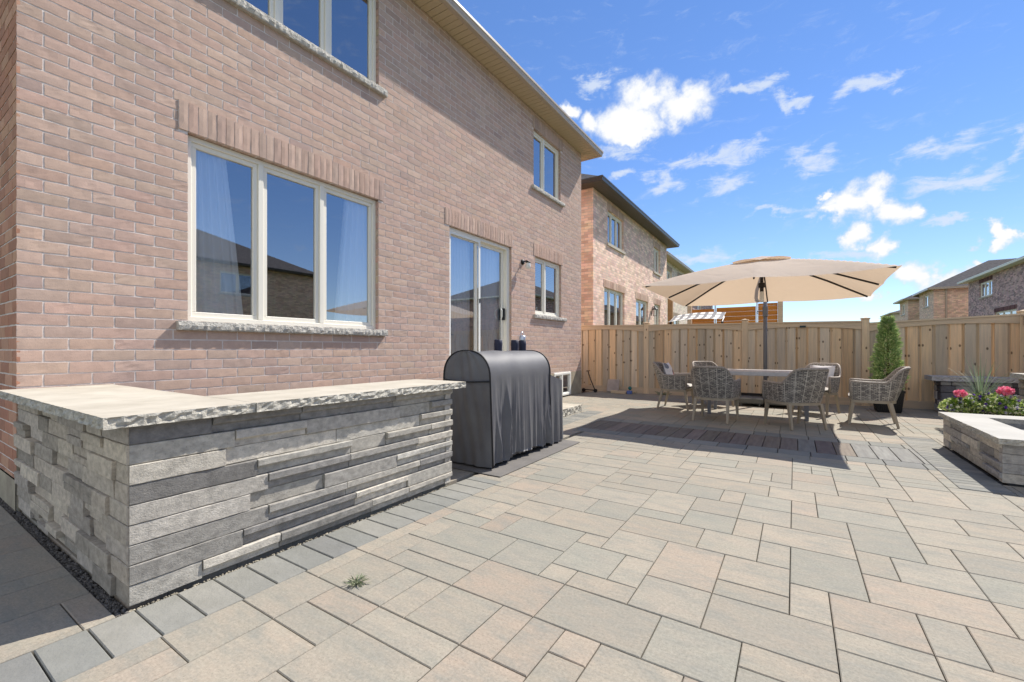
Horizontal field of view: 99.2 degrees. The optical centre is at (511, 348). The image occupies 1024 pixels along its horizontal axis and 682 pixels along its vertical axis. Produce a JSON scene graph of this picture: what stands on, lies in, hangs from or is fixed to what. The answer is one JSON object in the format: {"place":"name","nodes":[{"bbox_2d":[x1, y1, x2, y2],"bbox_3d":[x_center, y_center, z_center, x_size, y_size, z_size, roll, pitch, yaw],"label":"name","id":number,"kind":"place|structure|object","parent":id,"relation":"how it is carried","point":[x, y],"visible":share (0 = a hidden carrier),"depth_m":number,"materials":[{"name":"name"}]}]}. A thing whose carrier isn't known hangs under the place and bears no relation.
{"place":"outdoors","nodes":[
{"label":"outdoors","id":0,"kind":"place"},
{"bbox_2d":[0,411,1016,681],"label":"border paving","id":1,"kind":"structure","parent":0,"point":[72,655],"depth_m":2.31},
{"bbox_2d":[0,391,1023,681],"bbox_3d":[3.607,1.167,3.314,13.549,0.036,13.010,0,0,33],"label":"patio paving","id":2,"kind":"structure","parent":0,"point":[594,557],"depth_m":2.14,"materials":[{"name":"beige stone"}]},
{"bbox_2d":[0,379,465,606],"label":"stone counter","id":3,"kind":"object","parent":2,"relation":"on","point":[129,496],"visible":1,"depth_m":2.39,"materials":[{"name":"stone"}]},
{"bbox_2d":[344,573,370,586],"bbox_3d":[-0.754,1.134,2.136,0.129,0.036,0.128,0,0,33],"label":"weed","id":4,"kind":"object","parent":2,"relation":"on","point":[356,582],"visible":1,"depth_m":2.13,"materials":[{"name":"green plant"}]},
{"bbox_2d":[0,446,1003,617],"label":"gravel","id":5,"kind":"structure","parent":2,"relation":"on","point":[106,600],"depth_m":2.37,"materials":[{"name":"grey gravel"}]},
{"bbox_2d":[452,440,578,476],"bbox_3d":[-0.013,1.143,4.850,0.900,0.006,1.735,0,0,33],"label":"grill mat","id":6,"kind":"object","parent":2,"relation":"on","point":[516,462],"visible":0.48,"depth_m":4.40,"materials":[{"name":"rubber"}]},
{"bbox_2d":[443,331,562,467],"bbox_3d":[-0.029,0.467,4.890,0.671,1.350,1.620,0,0,33],"label":"covered barbecue","id":7,"kind":"object","parent":6,"relation":"on","point":[506,405],"visible":0.98,"depth_m":4.32,"materials":[{"name":"fabric"}]},
{"bbox_2d":[562,395,581,416],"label":"stone steps","id":8,"kind":"structure","parent":2,"relation":"on","point":[570,409],"depth_m":7.67,"materials":[{"name":"stone"}]},
{"bbox_2d":[582,370,596,391],"bbox_3d":[2.046,0.865,11.507,0.398,0.570,0.224,0,0,6],"label":"kick scooter","id":9,"kind":"object","parent":2,"relation":"on","point":[584,390],"visible":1,"depth_m":11.47,"materials":[{"name":"black plastic"}]},
{"bbox_2d":[607,379,619,391],"bbox_3d":[2.655,0.972,11.446,0.320,0.330,0.040,0,-17,33],"label":"paving slab","id":10,"kind":"object","parent":2,"relation":"on","point":[612,384],"depth_m":11.44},
{"bbox_2d":[611,390,626,393],"bbox_3d":[2.732,1.113,11.160,0.400,0.070,0.100,0,0,33],"label":"wood offcut","id":11,"kind":"object","parent":2,"relation":"on","point":[618,392],"visible":1,"depth_m":11.11,"materials":[{"name":"brown wood"}]},
{"bbox_2d":[652,362,693,410],"bbox_3d":[3.116,0.708,8.471,0.729,0.886,0.647,0,0,35],"label":"wicker armchair","id":12,"kind":"object","parent":2,"relation":"on","point":[677,382],"visible":0.91,"depth_m":8.24,"materials":[{"name":"grey wicker"}]},
{"bbox_2d":[663,362,673,373],"bbox_3d":[3.059,0.467,8.507,0.176,0.384,0.400,0,0,35],"label":"throw pillow","id":13,"kind":"object","parent":12,"relation":"on","point":[667,368],"visible":0.7,"depth_m":8.39,"materials":[{"name":"fabric"}]},
{"bbox_2d":[692,361,734,406],"bbox_3d":[4.064,0.708,8.932,0.647,0.886,0.729,0,0,-9],"label":"wicker armchair","id":14,"kind":"object","parent":2,"relation":"on","point":[702,363],"visible":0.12,"depth_m":9.22,"materials":[{"name":"grey wicker"}]},
{"bbox_2d":[691,366,740,423],"bbox_3d":[3.206,0.708,6.927,0.647,0.886,0.729,0,0,40],"label":"wicker armchair","id":15,"kind":"object","parent":2,"relation":"on","point":[716,383],"visible":1,"depth_m":6.71,"materials":[{"name":"wicker"}]},
{"bbox_2d":[707,369,808,420],"bbox_3d":[4.272,0.766,7.599,1.860,0.768,0.924,0,0,33],"label":"dining table","id":16,"kind":"object","parent":2,"relation":"on","point":[761,372],"visible":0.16,"depth_m":7.32,"materials":[{"name":"grey metal"}]},
{"bbox_2d":[642,256,901,406],"bbox_3d":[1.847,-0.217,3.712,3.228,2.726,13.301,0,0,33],"label":"offset parasol","id":17,"kind":"object","parent":2,"relation":"on","point":[764,279],"visible":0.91,"depth_m":7.65,"materials":[{"name":"beige fabric"}]},
{"bbox_2d":[762,368,828,430],"bbox_3d":[4.157,0.708,6.327,0.647,0.886,0.729,0,0,-4],"label":"wicker armchair","id":18,"kind":"object","parent":2,"relation":"on","point":[799,387],"visible":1,"depth_m":6.12,"materials":[{"name":"grey wicker"}]},
{"bbox_2d":[792,363,840,415],"bbox_3d":[5.499,0.708,7.838,0.729,0.886,0.647,0,0,-34],"label":"wicker armchair","id":19,"kind":"object","parent":2,"relation":"on","point":[831,388],"visible":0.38,"depth_m":7.58,"materials":[{"name":"grey wicker"}]},
{"bbox_2d":[810,365,834,385],"bbox_3d":[5.601,0.497,7.891,0.175,0.384,0.400,0,0,-34],"label":"throw pillow","id":20,"kind":"object","parent":19,"relation":"on","point":[831,371],"visible":0.22,"depth_m":7.77,"materials":[{"name":"fabric"}]},
{"bbox_2d":[848,366,910,428],"bbox_3d":[5.533,0.708,6.584,0.729,0.886,0.647,0,0,37],"label":"wicker armchair","id":21,"kind":"object","parent":2,"relation":"on","point":[887,390],"visible":1,"depth_m":6.37,"materials":[{"name":"grey wicker"}]},
{"bbox_2d":[873,390,905,412],"bbox_3d":[6.839,0.949,7.936,0.430,0.398,0.430,0,0,33],"label":"planter pot","id":22,"kind":"object","parent":2,"relation":"on","point":[898,406],"visible":0.41,"depth_m":7.74,"materials":[{"name":"black plastic"}]},
{"bbox_2d":[867,315,910,389],"bbox_3d":[6.861,0.075,7.929,0.640,1.411,0.625,0,0,33],"label":"dwarf conifer","id":23,"kind":"object","parent":22,"relation":"on","point":[889,330],"visible":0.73,"depth_m":7.87,"materials":[{"name":"green plant"}]},
{"bbox_2d":[924,375,1019,411],"bbox_3d":[8.101,0.821,7.668,1.162,0.652,0.556,0,0,33],"label":"stone bench","id":24,"kind":"object","parent":2,"relation":"on","point":[945,386],"visible":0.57,"depth_m":7.62,"materials":[{"name":"grey stone"}]},
{"bbox_2d":[938,412,1023,486],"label":"stone fire pit","id":25,"kind":"object","parent":2,"relation":"on","point":[993,445],"visible":1,"depth_m":4.12,"materials":[{"name":"grey stone"}]},
{"bbox_2d":[946,410,1023,416],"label":"flower trough","id":26,"kind":"object","parent":2,"relation":"on","point":[987,413],"visible":0.11,"depth_m":5.87,"materials":[{"name":"concrete"}]},
{"bbox_2d":[948,389,971,411],"bbox_3d":[6.193,0.720,6.020,0.254,0.322,0.265,0,0,33],"label":"geranium","id":27,"kind":"object","parent":26,"relation":"in","point":[963,393],"visible":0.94,"depth_m":6.00,"materials":[{"name":"pink plant"}]},
{"bbox_2d":[937,391,1023,415],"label":"trailing flowers","id":28,"kind":"object","parent":26,"relation":"in","point":[982,403],"visible":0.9,"depth_m":5.84,"materials":[{"name":"green plant"}]},
{"bbox_2d":[948,359,1020,395],"bbox_3d":[6.536,0.417,6.049,0.798,0.706,0.919,0,0,-35],"label":"spiky grass plant","id":29,"kind":"object","parent":26,"relation":"in","point":[980,387],"visible":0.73,"depth_m":6.05,"materials":[{"name":"green plant"}]},
{"bbox_2d":[994,386,1019,413],"bbox_3d":[6.621,0.690,5.837,0.247,0.382,0.266,0,0,33],"label":"geranium","id":30,"kind":"object","parent":26,"relation":"on","point":[1006,390],"visible":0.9,"depth_m":5.82,"materials":[{"name":"pink plant"}]},
{"bbox_2d":[581,174,679,324],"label":"neighbour house","id":31,"kind":"structure","parent":0,"point":[626,242],"depth_m":15.75,"materials":[{"name":"brown brick"}]},
{"bbox_2d":[603,279,624,324],"bbox_3d":[3.578,-1.081,15.349,0.200,2.441,2.210,0,0,33],"label":"window","id":32,"kind":"structure","parent":31,"relation":"in","point":[606,283],"depth_m":15.61,"materials":[{"name":"paint"}]},
{"bbox_2d":[607,202,625,254],"bbox_3d":[3.637,-4.216,15.442,0.200,1.471,1.790,0,0,33],"label":"window","id":33,"kind":"structure","parent":31,"relation":"in","point":[611,208],"depth_m":15.61,"materials":[{"name":"paint"}]},
{"bbox_2d":[635,292,648,324],"bbox_3d":[5.359,-0.856,18.097,0.200,2.791,1.860,0,0,33],"label":"window","id":34,"kind":"structure","parent":31,"relation":"in","point":[640,305],"depth_m":18.10,"materials":[{"name":"paint"}]},
{"bbox_2d":[653,240,661,276],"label":"window","id":35,"kind":"structure","parent":31,"relation":"in","point":[656,253],"depth_m":20.18,"materials":[{"name":"paint"}]},
{"bbox_2d":[654,298,660,323],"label":"window","id":36,"kind":"structure","parent":31,"relation":"in","point":[656,312],"depth_m":20.29,"materials":[{"name":"paint"}]},
{"bbox_2d":[667,251,694,323],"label":"neighbour house","id":37,"kind":"structure","parent":0,"point":[676,267],"depth_m":26.77,"materials":[{"name":"brick"}]},
{"bbox_2d":[667,265,671,278],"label":"window","id":38,"kind":"structure","parent":37,"relation":"in","point":[668,268],"depth_m":25.69,"materials":[{"name":"paint"}]},
{"bbox_2d":[673,312,679,323],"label":"window","id":39,"kind":"structure","parent":37,"relation":"in","point":[674,314],"depth_m":26.90,"materials":[{"name":"paint"}]},
{"bbox_2d":[692,306,712,309],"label":"neighbour house","id":40,"kind":"structure","parent":0,"point":[700,307],"depth_m":38.09,"materials":[{"name":"brick"}]},
{"bbox_2d":[457,0,1023,322],"label":"sky","id":41,"kind":"structure","parent":0,"point":[891,132],"materials":[{"name":"blue"}]},
{"bbox_2d":[581,420,930,464],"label":"plank paving","id":42,"kind":"structure","parent":0,"point":[876,452],"depth_m":5.39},
{"bbox_2d":[880,310,899,320],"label":"neighbour house","id":43,"kind":"structure","parent":0,"point":[896,314],"depth_m":63.70,"materials":[{"name":"paint"}]},
{"bbox_2d":[893,287,928,320],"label":"neighbour house","id":44,"kind":"structure","parent":0,"point":[909,307],"depth_m":44.33,"materials":[{"name":"beige brick"}]},
{"bbox_2d":[901,304,904,315],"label":"window","id":45,"kind":"structure","parent":44,"relation":"in","point":[903,306],"depth_m":46.81,"materials":[{"name":"paint"}]},
{"bbox_2d":[912,258,1016,318],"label":"neighbour house","id":46,"kind":"structure","parent":0,"point":[947,298],"depth_m":36.08,"materials":[{"name":"beige brick"}]},
{"bbox_2d":[923,295,928,308],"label":"window","id":47,"kind":"structure","parent":46,"relation":"in","point":[926,297],"depth_m":38.36,"materials":[{"name":"paint"}]},
{"bbox_2d":[957,256,1023,316],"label":"neighbour house","id":48,"kind":"structure","parent":0,"point":[998,290],"depth_m":27.75,"materials":[{"name":"brick"}]},
{"bbox_2d":[978,275,992,299],"bbox_3d":[32.265,-4.141,29.629,0.200,1.361,2.530,0,0,33],"label":"window","id":49,"kind":"structure","parent":48,"relation":"in","point":[986,287],"depth_m":29.68,"materials":[{"name":"paint"}]},
{"bbox_2d":[994,304,1016,314],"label":"window","id":50,"kind":"structure","parent":48,"relation":"in","point":[1013,307],"depth_m":26.81,"materials":[{"name":"paint"}]},
{"bbox_2d":[1010,373,1023,398],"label":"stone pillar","id":51,"kind":"structure","parent":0,"point":[1020,383],"depth_m":6.56,"materials":[{"name":"grey stone"}]},
{"label":"lawn","id":52,"kind":"structure","parent":0,"visible":0},
{"bbox_2d":[0,0,603,512],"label":"brick house","id":53,"kind":"structure","parent":52,"relation":"on","point":[424,132],"depth_m":4.72,"materials":[{"name":"brick"}]},
{"bbox_2d":[196,150,242,314],"bbox_3d":[-2.925,-1.120,4.316,0.044,1.700,0.500,0,0,33],"label":"curtain","id":54,"kind":"object","parent":53,"relation":"hanging from","point":[218,290],"visible":0.64,"depth_m":4.31,"materials":[{"name":"white fabric"}]},
{"bbox_2d":[176,99,387,335],"bbox_3d":[-2.393,-1.208,4.925,0.201,2.077,2.380,0,0,33],"label":"window","id":55,"kind":"structure","parent":53,"relation":"in","point":[194,119],"depth_m":4.63,"materials":[{"name":"paint"}]},
{"bbox_2d":[225,0,387,97],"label":"window","id":56,"kind":"structure","parent":53,"relation":"in","point":[274,19],"depth_m":5.21,"materials":[{"name":"paint"}]},
{"bbox_2d":[334,199,366,321],"bbox_3d":[-2.060,-1.120,5.651,0.043,1.700,0.560,0,0,33],"label":"curtain","id":57,"kind":"object","parent":53,"relation":"hanging from","point":[351,299],"visible":0.8,"depth_m":5.64,"materials":[{"name":"white fabric"}]},
{"bbox_2d":[451,236,469,353],"bbox_3d":[-0.971,-0.790,7.495,0.044,2.280,0.720,0,0,33],"label":"curtain","id":58,"kind":"object","parent":53,"relation":"hanging from","point":[460,296],"visible":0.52,"depth_m":7.58,"materials":[{"name":"white fabric"}]},
{"bbox_2d":[445,207,512,355],"bbox_3d":[-0.588,-0.923,7.780,0.182,2.646,1.975,0,0,33],"label":"patio door","id":59,"kind":"structure","parent":53,"relation":"in","point":[468,224],"depth_m":7.75,"materials":[{"name":"paint"}]},
{"bbox_2d":[480,247,498,350],"bbox_3d":[-0.446,-0.790,8.305,0.043,2.280,0.650,0,0,33],"label":"curtain","id":60,"kind":"object","parent":53,"relation":"hanging from","point":[489,296],"visible":0.72,"depth_m":8.30,"materials":[{"name":"white fabric"}]},
{"bbox_2d":[521,259,530,268],"bbox_3d":[0.289,-1.710,8.823,0.190,0.211,0.110,0,0,33],"label":"wall lamp","id":61,"kind":"object","parent":53,"relation":"attached to","point":[527,265],"visible":1,"depth_m":8.78,"materials":[{"name":"white glass"}]},
{"bbox_2d":[535,264,552,311],"bbox_3d":[0.660,-1.343,9.947,0.030,1.086,1.090,0,0,33],"label":"window blind","id":62,"kind":"object","parent":53,"relation":"attached to","point":[546,286],"depth_m":10.14,"materials":[{"name":"grey fabric"}]},
{"bbox_2d":[532,115,564,206],"bbox_3d":[0.790,-4.166,9.833,0.201,1.572,1.480,0,0,33],"label":"window","id":63,"kind":"structure","parent":53,"relation":"in","point":[540,128],"depth_m":9.74,"materials":[{"name":"paint"}]},
{"bbox_2d":[533,243,566,321],"bbox_3d":[0.836,-1.448,9.905,0.201,1.597,1.510,0,0,33],"label":"window","id":64,"kind":"structure","parent":53,"relation":"in","point":[540,251],"depth_m":9.84,"materials":[{"name":"paint"}]},
{"bbox_2d":[554,372,570,395],"bbox_3d":[1.187,0.853,10.423,0.080,0.555,0.882,0,0,33],"label":"window","id":65,"kind":"structure","parent":53,"relation":"in","point":[568,374],"depth_m":10.60,"materials":[{"name":"white paint"}]},
{"bbox_2d":[668,299,672,323],"bbox_3d":[5.012,-0.370,13.793,0.140,3.160,0.140,0,0,33],"label":"pergola post","id":66,"kind":"object","parent":52,"relation":"on","point":[670,309],"depth_m":13.74,"materials":[{"name":"brown wood"}]},
{"bbox_2d":[669,312,725,323],"bbox_3d":[5.352,0.065,12.664,1.450,2.305,1.174,0,0,33],"label":"garden swing","id":67,"kind":"object","parent":52,"relation":"on","point":[709,315],"visible":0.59,"depth_m":12.74,"materials":[{"name":"fabric"}]},
{"bbox_2d":[687,301,782,323],"bbox_3d":[6.817,-0.220,13.457,2.635,2.860,0.120,0,0,33],"label":"privacy screen","id":68,"kind":"object","parent":52,"relation":"on","point":[775,312],"visible":0.15,"depth_m":13.28,"materials":[{"name":"brown wood"}]},
{"bbox_2d":[581,310,1023,409],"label":"cedar fence","id":69,"kind":"object","parent":52,"relation":"on","point":[626,355],"visible":0.7,"depth_m":9.32,"materials":[{"name":"brown wood"}]}
]}

